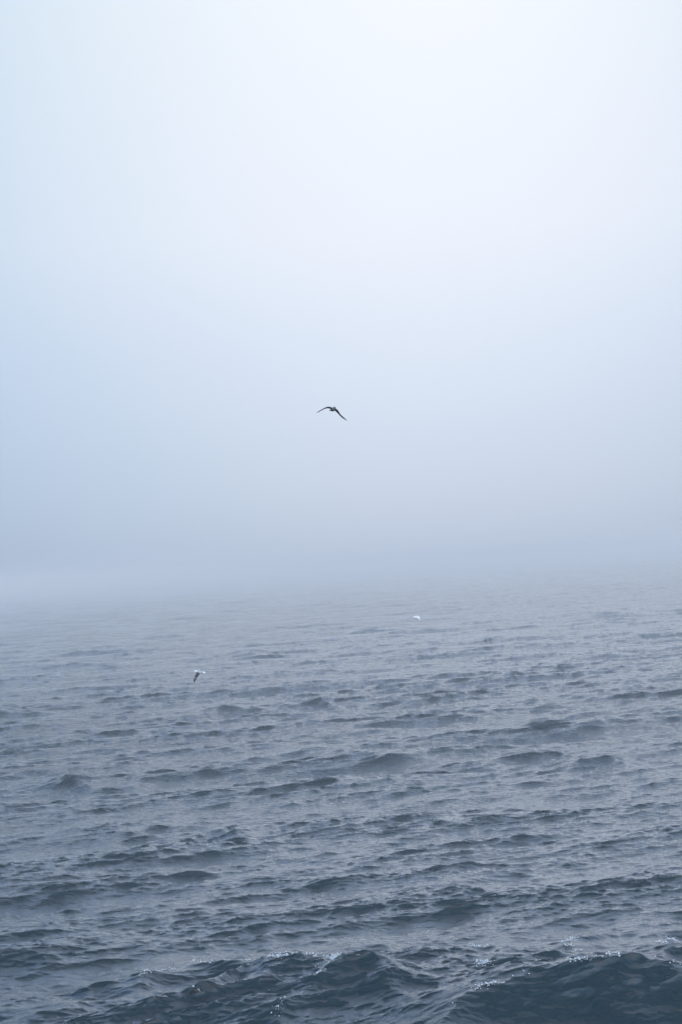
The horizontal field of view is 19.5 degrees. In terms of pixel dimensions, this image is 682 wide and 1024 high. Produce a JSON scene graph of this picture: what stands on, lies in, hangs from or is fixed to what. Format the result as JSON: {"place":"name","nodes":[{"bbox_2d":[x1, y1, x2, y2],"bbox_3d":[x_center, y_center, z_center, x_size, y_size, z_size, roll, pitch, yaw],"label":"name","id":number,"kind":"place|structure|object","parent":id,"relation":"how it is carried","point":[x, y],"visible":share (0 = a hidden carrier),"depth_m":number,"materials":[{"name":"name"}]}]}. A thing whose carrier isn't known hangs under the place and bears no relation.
{"place":"outdoors","nodes":[
{"label":"outdoors","id":0,"kind":"place"},
{"bbox_2d":[194,669,204,681],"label":"fulmar","id":1,"kind":"object","parent":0,"point":[198,671],"visible":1,"depth_m":87.80,"materials":[{"name":"white"}]},
{"bbox_2d":[317,407,345,419],"bbox_3d":[-0.292,-2.861,58.219,0.783,0.427,0.485,-4,-2,30],"label":"fulmar","id":2,"kind":"object","parent":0,"point":[334,409],"visible":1,"depth_m":58.05,"materials":[{"name":"grey"}]},
{"bbox_2d":[0,547,681,1023],"bbox_3d":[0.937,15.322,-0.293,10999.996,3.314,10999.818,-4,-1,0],"label":"sea","id":3,"kind":"structure","parent":0,"point":[380,791],"depth_m":136.13,"materials":[{"name":"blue liquid"}]},
{"bbox_2d":[11,935,680,1015],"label":"spray","id":4,"kind":"object","parent":3,"relation":"on","point":[482,962],"visible":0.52,"depth_m":75.01,"materials":[{"name":"white liquid"}]},
{"bbox_2d":[0,0,681,588],"label":"sky","id":5,"kind":"structure","parent":0,"point":[451,228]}
]}

